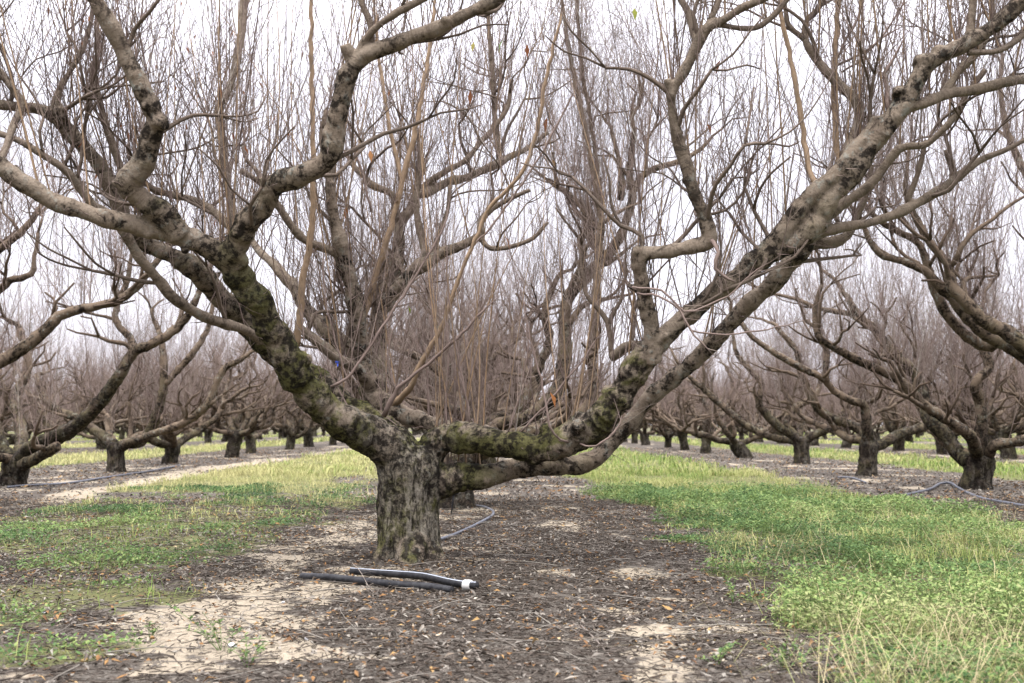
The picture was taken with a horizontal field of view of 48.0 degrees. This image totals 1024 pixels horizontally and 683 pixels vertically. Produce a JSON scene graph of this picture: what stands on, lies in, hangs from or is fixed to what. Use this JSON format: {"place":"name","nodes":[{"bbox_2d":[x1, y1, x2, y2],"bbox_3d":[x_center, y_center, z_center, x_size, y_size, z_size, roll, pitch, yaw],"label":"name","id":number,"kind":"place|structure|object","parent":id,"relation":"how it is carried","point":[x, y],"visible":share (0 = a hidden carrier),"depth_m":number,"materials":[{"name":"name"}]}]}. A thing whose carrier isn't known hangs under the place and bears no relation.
{"place":"outdoors","nodes":[
{"label":"outdoors","id":0,"kind":"place"},
{"bbox_2d":[0,426,1023,682],"bbox_3d":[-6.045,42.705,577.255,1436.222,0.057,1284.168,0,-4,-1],"label":"ground","id":1,"kind":"structure","parent":0,"point":[244,604],"depth_m":5.60,"materials":[{"name":"soil"}]},
{"bbox_2d":[2,419,31,432],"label":"peach tree","id":2,"kind":"object","parent":1,"relation":"on","point":[6,431],"visible":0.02,"depth_m":75.27,"materials":[{"name":"brown wood"}]},
{"bbox_2d":[0,367,36,424],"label":"peach tree","id":3,"kind":"object","parent":1,"relation":"on","point":[8,409],"visible":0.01,"depth_m":58.22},
{"bbox_2d":[0,357,65,444],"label":"peach tree","id":4,"kind":"object","parent":1,"relation":"on","point":[11,439],"visible":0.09,"depth_m":46.51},
{"bbox_2d":[7,371,59,439],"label":"peach tree","id":5,"kind":"object","parent":1,"relation":"on","point":[32,419],"visible":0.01,"depth_m":62.96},
{"bbox_2d":[0,260,73,419],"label":"peach tree","id":6,"kind":"object","parent":1,"relation":"on","point":[7,398],"visible":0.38,"depth_m":28.82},
{"bbox_2d":[22,348,85,424],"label":"peach tree","id":7,"kind":"object","parent":1,"relation":"on","point":[51,386],"visible":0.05,"depth_m":51.13,"materials":[{"name":"brown plant"}]},
{"bbox_2d":[0,289,115,432],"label":"peach tree","id":8,"kind":"object","parent":1,"relation":"on","point":[82,404],"visible":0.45,"depth_m":33.45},
{"bbox_2d":[7,465,179,487],"bbox_3d":[-6.241,2.126,18.461,0.371,0.045,8.110,0,-4,-1],"label":"irrigation hose","id":9,"kind":"object","parent":1,"relation":"on","point":[71,482],"visible":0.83,"depth_m":16.46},
{"bbox_2d":[78,336,132,427],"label":"peach tree","id":10,"kind":"object","parent":1,"relation":"on","point":[98,424],"visible":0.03,"depth_m":55.45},
{"bbox_2d":[41,328,172,448],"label":"peach tree","id":11,"kind":"object","parent":1,"relation":"on","point":[99,444],"visible":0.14,"depth_m":37.63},
{"bbox_2d":[68,359,170,439],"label":"peach tree","id":12,"kind":"object","parent":1,"relation":"on","point":[122,430],"visible":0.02,"depth_m":59.82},
{"bbox_2d":[101,308,174,433],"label":"peach tree","id":13,"kind":"object","parent":1,"relation":"on","point":[126,426],"visible":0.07,"depth_m":41.71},
{"bbox_2d":[144,621,162,640],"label":"weed plant","id":14,"kind":"object","parent":1,"relation":"on","point":[154,631],"visible":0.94,"depth_m":4.27,"materials":[{"name":"green plant"}]},
{"bbox_2d":[0,72,309,485],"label":"peach tree","id":15,"kind":"object","parent":1,"relation":"on","point":[21,457],"visible":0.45,"depth_m":14.64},
{"bbox_2d":[0,14,325,368],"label":"peach tree","id":16,"kind":"object","parent":1,"relation":"on","point":[38,336],"visible":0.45,"depth_m":10.95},
{"bbox_2d":[0,158,326,472],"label":"peach tree","id":17,"kind":"object","parent":1,"relation":"on","point":[114,446],"visible":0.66,"depth_m":19.81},
{"bbox_2d":[62,290,276,463],"bbox_3d":[-7.039,0.518,23.912,4.831,4.166,4.944,0,-4,-1],"label":"peach tree","id":18,"kind":"object","parent":1,"relation":"on","point":[171,444],"visible":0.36,"depth_m":24.12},
{"bbox_2d":[142,347,209,431],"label":"peach tree","id":19,"kind":"object","parent":1,"relation":"on","point":[176,398],"visible":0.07,"depth_m":46.24,"materials":[{"name":"brown plant"}]},
{"bbox_2d":[158,338,250,442],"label":"peach tree","id":20,"kind":"object","parent":1,"relation":"on","point":[207,435],"visible":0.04,"depth_m":51.02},
{"bbox_2d":[166,603,265,650],"bbox_3d":[-1.049,1.022,4.045,0.417,0.168,0.186,0,-4,4],"label":"weed plant","id":21,"kind":"object","parent":1,"relation":"on","point":[212,625],"visible":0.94,"depth_m":4.07,"materials":[{"name":"green plant"}]},
{"bbox_2d":[145,277,302,457],"bbox_3d":[-6.872,0.385,28.200,3.953,5.071,4.124,-2,-5,24],"label":"peach tree","id":22,"kind":"object","parent":1,"relation":"on","point":[234,443],"visible":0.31,"depth_m":28.16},
{"bbox_2d":[209,366,263,441],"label":"peach tree","id":23,"kind":"object","parent":1,"relation":"on","point":[224,438],"visible":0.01,"depth_m":55.33,"materials":[{"name":"brown wood"}]},
{"bbox_2d":[228,632,267,667],"bbox_3d":[-0.834,1.027,3.785,0.218,0.121,0.115,-3,-5,35],"label":"weed plant","id":24,"kind":"object","parent":1,"relation":"on","point":[258,650],"visible":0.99,"depth_m":3.80,"materials":[{"name":"green plant"}]},
{"bbox_2d":[178,305,324,453],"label":"peach tree","id":25,"kind":"object","parent":1,"relation":"on","point":[250,440],"visible":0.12,"depth_m":32.49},
{"bbox_2d":[233,382,285,439],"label":"peach tree","id":26,"kind":"object","parent":1,"relation":"on","point":[260,438],"visible":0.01,"depth_m":63.91,"materials":[{"name":"brown wood"}]},
{"bbox_2d":[271,381,294,437],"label":"peach tree","id":27,"kind":"object","parent":1,"relation":"on","point":[280,431],"depth_m":68.58,"materials":[{"name":"brown wood"}]},
{"bbox_2d":[275,397,291,437],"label":"peach tree","id":28,"kind":"object","parent":1,"relation":"on","point":[285,434],"visible":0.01,"depth_m":72.29,"materials":[{"name":"brown wood"}]},
{"bbox_2d":[251,311,356,449],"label":"peach tree","id":29,"kind":"object","parent":1,"relation":"on","point":[293,435],"visible":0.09,"depth_m":37.25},
{"bbox_2d":[256,340,354,446],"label":"peach tree","id":30,"kind":"object","parent":1,"relation":"on","point":[308,439],"visible":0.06,"depth_m":41.59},
{"bbox_2d":[305,419,319,435],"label":"peach tree","id":31,"kind":"object","parent":1,"relation":"on","point":[315,432],"depth_m":81.50,"materials":[{"name":"brown wood"}]},
{"bbox_2d":[320,426,325,435],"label":"peach tree","id":32,"kind":"object","parent":1,"relation":"on","point":[323,431],"depth_m":86.09,"materials":[{"name":"brown wood"}]},
{"bbox_2d":[303,350,357,444],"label":"peach tree","id":33,"kind":"object","parent":1,"relation":"on","point":[332,441],"visible":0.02,"depth_m":45.83,"materials":[{"name":"brown plant"}]},
{"bbox_2d":[299,573,453,592],"bbox_3d":[-0.694,1.194,5.693,0.946,0.051,0.072,-3,-5,32],"label":"rubber pipe","id":34,"kind":"object","parent":1,"relation":"on","point":[361,581],"visible":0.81,"depth_m":5.64,"materials":[{"name":"black rubber"}]},
{"bbox_2d":[352,563,385,593],"bbox_3d":[-0.744,1.177,5.796,0.117,0.076,0.916,1,-4,-14],"label":"fallen twig","id":35,"kind":"object","parent":34,"relation":"on","point":[365,580],"visible":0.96,"depth_m":5.63,"materials":[{"name":"wood"}]},
{"bbox_2d":[349,567,478,590],"bbox_3d":[-0.489,1.189,5.794,0.890,0.052,0.113,-4,-5,41],"label":"striped pipe","id":36,"kind":"object","parent":1,"relation":"on","point":[465,584],"visible":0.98,"depth_m":5.81,"materials":[{"name":"black plastic"}]},
{"bbox_2d":[410,426,422,434],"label":"peach tree","id":37,"kind":"object","parent":1,"relation":"on","point":[414,430],"visible":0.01,"depth_m":89.55,"materials":[{"name":"wood"}]},
{"bbox_2d":[451,493,457,512],"bbox_3d":[-0.513,1.456,10.256,0.073,0.243,0.031,0,-4,-1],"label":"sprinkler stake","id":38,"kind":"object","parent":1,"relation":"on","point":[453,495],"visible":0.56,"depth_m":10.25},
{"bbox_2d":[395,287,525,412],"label":"peach tree","id":39,"kind":"object","parent":1,"relation":"on","point":[462,372],"visible":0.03,"depth_m":23.93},
{"bbox_2d":[441,505,494,540],"bbox_3d":[-0.600,1.463,9.304,0.914,0.040,4.208,0,-4,-1],"label":"irrigation hose","id":40,"kind":"object","parent":1,"relation":"on","point":[471,526],"visible":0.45,"depth_m":8.97,"materials":[{"name":"grey plastic"}]},
{"bbox_2d":[313,182,630,463],"bbox_3d":[-0.520,-0.212,15.854,4.846,4.424,3.165,1,-4,-11],"label":"peach tree","id":41,"kind":"object","parent":1,"relation":"on","point":[500,409],"visible":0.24,"depth_m":15.66,"materials":[{"name":"brown plant"}]},
{"bbox_2d":[461,636,484,663],"bbox_3d":[-0.126,1.068,4.047,0.067,0.034,0.503,1,-4,-7],"label":"fallen twig","id":42,"kind":"object","parent":1,"relation":"on","point":[472,646],"visible":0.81,"depth_m":4.08,"materials":[{"name":"grey wood"}]},
{"bbox_2d":[387,185,583,463],"bbox_3d":[-0.573,-0.422,20.459,4.338,5.565,4.527,0,-4,3],"label":"peach tree","id":43,"kind":"object","parent":1,"relation":"on","point":[491,460],"visible":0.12,"depth_m":19.58,"materials":[{"name":"brown plant"}]},
{"bbox_2d":[431,271,554,402],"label":"peach tree","id":44,"kind":"object","parent":1,"relation":"on","point":[503,344],"visible":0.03,"depth_m":28.84,"materials":[{"name":"brown plant"}]},
{"bbox_2d":[251,0,764,509],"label":"peach tree","id":45,"kind":"object","parent":1,"relation":"on","point":[463,500],"visible":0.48,"depth_m":11.28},
{"bbox_2d":[0,447,1023,682],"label":"fallen leaves","id":46,"kind":"object","parent":1,"relation":"on","point":[499,515],"visible":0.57,"depth_m":5.60,"materials":[{"name":"brown plant"}]},
{"bbox_2d":[0,0,1023,564],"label":"peach tree","id":47,"kind":"object","parent":1,"relation":"on","point":[418,480],"visible":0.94,"depth_m":6.36,"materials":[{"name":"brown plant"}]},
{"bbox_2d":[0,480,1023,682],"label":"ground weeds","id":48,"kind":"object","parent":1,"relation":"on","point":[769,496],"visible":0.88,"depth_m":6.63,"materials":[{"name":"green plant"}]},
{"bbox_2d":[478,542,559,568],"bbox_3d":[0.113,1.287,7.031,0.253,0.047,1.526,1,-4,-19],"label":"fallen twig","id":49,"kind":"object","parent":1,"relation":"on","point":[519,547],"visible":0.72,"depth_m":7.47,"materials":[{"name":"brown wood"}]},
{"bbox_2d":[571,361,617,409],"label":"peach tree","id":50,"kind":"object","parent":1,"relation":"on","point":[599,393],"visible":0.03,"depth_m":63.61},
{"bbox_2d":[579,624,625,657],"bbox_3d":[0.306,1.077,4.221,0.106,0.044,0.657,1,-4,-9],"label":"fallen twig","id":51,"kind":"object","parent":1,"relation":"on","point":[598,642],"visible":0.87,"depth_m":4.15,"materials":[{"name":"wood"}]},
{"bbox_2d":[600,368,651,441],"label":"peach tree","id":52,"kind":"object","parent":1,"relation":"on","point":[626,440],"visible":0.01,"depth_m":54.30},
{"bbox_2d":[598,354,660,443],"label":"peach tree","id":53,"kind":"object","parent":1,"relation":"on","point":[634,434],"visible":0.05,"depth_m":49.99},
{"bbox_2d":[604,343,706,444],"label":"peach tree","id":54,"kind":"object","parent":1,"relation":"on","point":[644,436],"visible":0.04,"depth_m":45.50,"materials":[{"name":"brown plant"}]},
{"bbox_2d":[612,339,713,447],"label":"peach tree","id":55,"kind":"object","parent":1,"relation":"on","point":[668,436],"visible":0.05,"depth_m":40.60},
{"bbox_2d":[629,291,745,449],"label":"peach tree","id":56,"kind":"object","parent":1,"relation":"on","point":[683,442],"visible":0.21,"depth_m":36.74,"materials":[{"name":"brown plant"}]},
{"bbox_2d":[621,300,783,453],"bbox_3d":[5.447,0.801,32.399,5.275,4.815,3.445,0,-4,3],"label":"peach tree","id":57,"kind":"object","parent":1,"relation":"on","point":[706,446],"visible":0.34,"depth_m":32.45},
{"bbox_2d":[678,362,728,430],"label":"peach tree","id":58,"kind":"object","parent":1,"relation":"on","point":[702,426],"visible":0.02,"depth_m":66.43,"materials":[{"name":"brown plant"}]},
{"bbox_2d":[700,638,741,664],"bbox_3d":[0.713,1.033,3.805,0.136,0.112,0.208,-3,-5,39],"label":"weed plant","id":59,"kind":"object","parent":1,"relation":"on","point":[725,648],"visible":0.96,"depth_m":3.78,"materials":[{"name":"green plant"}]},
{"bbox_2d":[697,364,749,437],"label":"peach tree","id":60,"kind":"object","parent":1,"relation":"on","point":[725,420],"visible":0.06,"depth_m":62.51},
{"bbox_2d":[720,573,737,602],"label":"weed plant","id":61,"kind":"object","parent":1,"relation":"on","point":[732,588],"visible":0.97,"depth_m":5.17,"materials":[{"name":"green plant"}]},
{"bbox_2d":[643,317,824,458],"bbox_3d":[5.442,1.001,28.191,4.984,3.848,3.676,1,-4,-14],"label":"peach tree","id":62,"kind":"object","parent":1,"relation":"on","point":[739,449],"visible":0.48,"depth_m":27.78,"materials":[{"name":"brown plant"}]},
{"bbox_2d":[715,358,783,439],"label":"peach tree","id":63,"kind":"object","parent":1,"relation":"on","point":[741,431],"visible":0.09,"depth_m":57.79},
{"bbox_2d":[718,362,783,441],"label":"peach tree","id":64,"kind":"object","parent":1,"relation":"on","point":[747,420],"visible":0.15,"depth_m":53.31,"materials":[{"name":"brown wood"}]},
{"bbox_2d":[632,236,874,463],"bbox_3d":[5.204,-0.231,24.041,5.052,5.665,3.152,1,-4,-11],"label":"peach tree","id":65,"kind":"object","parent":1,"relation":"on","point":[798,441],"visible":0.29,"depth_m":23.77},
{"bbox_2d":[737,342,833,443],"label":"peach tree","id":66,"kind":"object","parent":1,"relation":"on","point":[793,426],"visible":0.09,"depth_m":49.03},
{"bbox_2d":[760,632,820,670],"bbox_3d":[0.912,1.015,3.728,0.127,0.137,0.193,2,-5,-27],"label":"weed plant","id":67,"kind":"object","parent":1,"relation":"on","point":[791,654],"visible":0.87,"depth_m":3.75,"materials":[{"name":"green plant"}]},
{"bbox_2d":[584,494,1023,682],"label":"dry grass","id":68,"kind":"structure","parent":1,"relation":"on","point":[935,666],"depth_m":3.86,"materials":[{"name":"plant"}]},
{"bbox_2d":[771,362,858,445],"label":"peach tree","id":69,"kind":"object","parent":1,"relation":"on","point":[815,442],"visible":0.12,"depth_m":44.48,"materials":[{"name":"brown wood"}]},
{"bbox_2d":[809,364,852,438],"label":"peach tree","id":70,"kind":"object","parent":1,"relation":"on","point":[825,436],"visible":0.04,"depth_m":65.53,"materials":[{"name":"brown wood"}]},
{"bbox_2d":[815,366,875,427],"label":"peach tree","id":71,"kind":"object","parent":1,"relation":"on","point":[823,398],"visible":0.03,"depth_m":61.67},
{"bbox_2d":[678,162,1021,475],"bbox_3d":[5.293,-0.454,18.772,5.572,5.352,3.791,0,-4,-1],"label":"peach tree","id":72,"kind":"object","parent":1,"relation":"on","point":[870,446],"visible":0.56,"depth_m":18.55,"materials":[{"name":"brown plant"}]},
{"bbox_2d":[677,0,1023,364],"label":"peach tree","id":73,"kind":"object","parent":1,"relation":"on","point":[991,332],"visible":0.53,"depth_m":11.14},
{"bbox_2d":[838,476,866,483],"bbox_3d":[4.958,1.989,16.519,0.194,0.039,1.792,0,-4,4],"label":"irrigation hose","id":74,"kind":"object","parent":1,"relation":"on","point":[865,482],"visible":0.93,"depth_m":17.07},
{"bbox_2d":[814,357,900,447],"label":"peach tree","id":75,"kind":"object","parent":1,"relation":"on","point":[844,444],"visible":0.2,"depth_m":39.79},
{"bbox_2d":[722,92,1023,489],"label":"peach tree","id":76,"kind":"object","parent":1,"relation":"on","point":[975,460],"visible":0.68,"depth_m":14.26,"materials":[{"name":"brown plant"}]},
{"bbox_2d":[853,384,899,440],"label":"peach tree","id":77,"kind":"object","parent":1,"relation":"on","point":[877,432],"visible":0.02,"depth_m":56.49,"materials":[{"name":"brown wood"}]},
{"bbox_2d":[872,422,885,434],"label":"peach tree","id":78,"kind":"object","parent":1,"relation":"on","point":[884,427],"visible":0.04,"depth_m":94.47,"materials":[{"name":"brown wood"}]},
{"bbox_2d":[818,297,966,450],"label":"peach tree","id":79,"kind":"object","parent":1,"relation":"on","point":[892,421],"visible":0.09,"depth_m":35.71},
{"bbox_2d":[872,385,919,442],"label":"peach tree","id":80,"kind":"object","parent":1,"relation":"on","point":[909,438],"visible":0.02,"depth_m":51.90,"materials":[{"name":"brown wood"}]},
{"bbox_2d":[893,376,993,438],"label":"peach tree","id":81,"kind":"object","parent":1,"relation":"on","point":[956,434],"depth_m":47.62,"materials":[{"name":"brown wood"}]},
{"bbox_2d":[871,303,1017,453],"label":"peach tree","id":82,"kind":"object","parent":1,"relation":"on","point":[940,449],"visible":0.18,"depth_m":31.61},
{"bbox_2d":[905,482,1023,506],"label":"irrigation hose","id":83,"kind":"object","parent":1,"relation":"on","point":[955,486],"visible":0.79,"depth_m":13.38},
{"bbox_2d":[924,239,1023,458],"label":"peach tree","id":84,"kind":"object","parent":1,"relation":"on","point":[997,431],"visible":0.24,"depth_m":27.10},
{"bbox_2d":[942,353,1023,442],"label":"peach tree","id":85,"kind":"object","parent":1,"relation":"on","point":[991,437],"visible":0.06,"depth_m":43.39,"materials":[{"name":"brown plant"}]},
{"bbox_2d":[971,319,1023,424],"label":"peach tree","id":86,"kind":"object","parent":1,"relation":"on","point":[1009,422],"visible":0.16,"depth_m":39.39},
{"bbox_2d":[978,260,1023,408],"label":"peach tree","id":87,"kind":"object","parent":1,"relation":"on","point":[1014,392],"visible":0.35,"depth_m":23.89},
{"bbox_2d":[992,370,1023,435],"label":"peach tree","id":88,"kind":"object","parent":1,"relation":"on","point":[1020,433],"visible":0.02,"depth_m":55.09,"materials":[{"name":"brown wood"}]},
{"bbox_2d":[0,431,1023,682],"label":"alley grass","id":89,"kind":"structure","parent":0,"point":[342,465],"depth_m":16.46,"materials":[{"name":"green plant"}]},
{"bbox_2d":[0,0,1023,425],"label":"sky","id":90,"kind":"structure","parent":0,"point":[681,277],"materials":[{"name":"white"}]}
]}

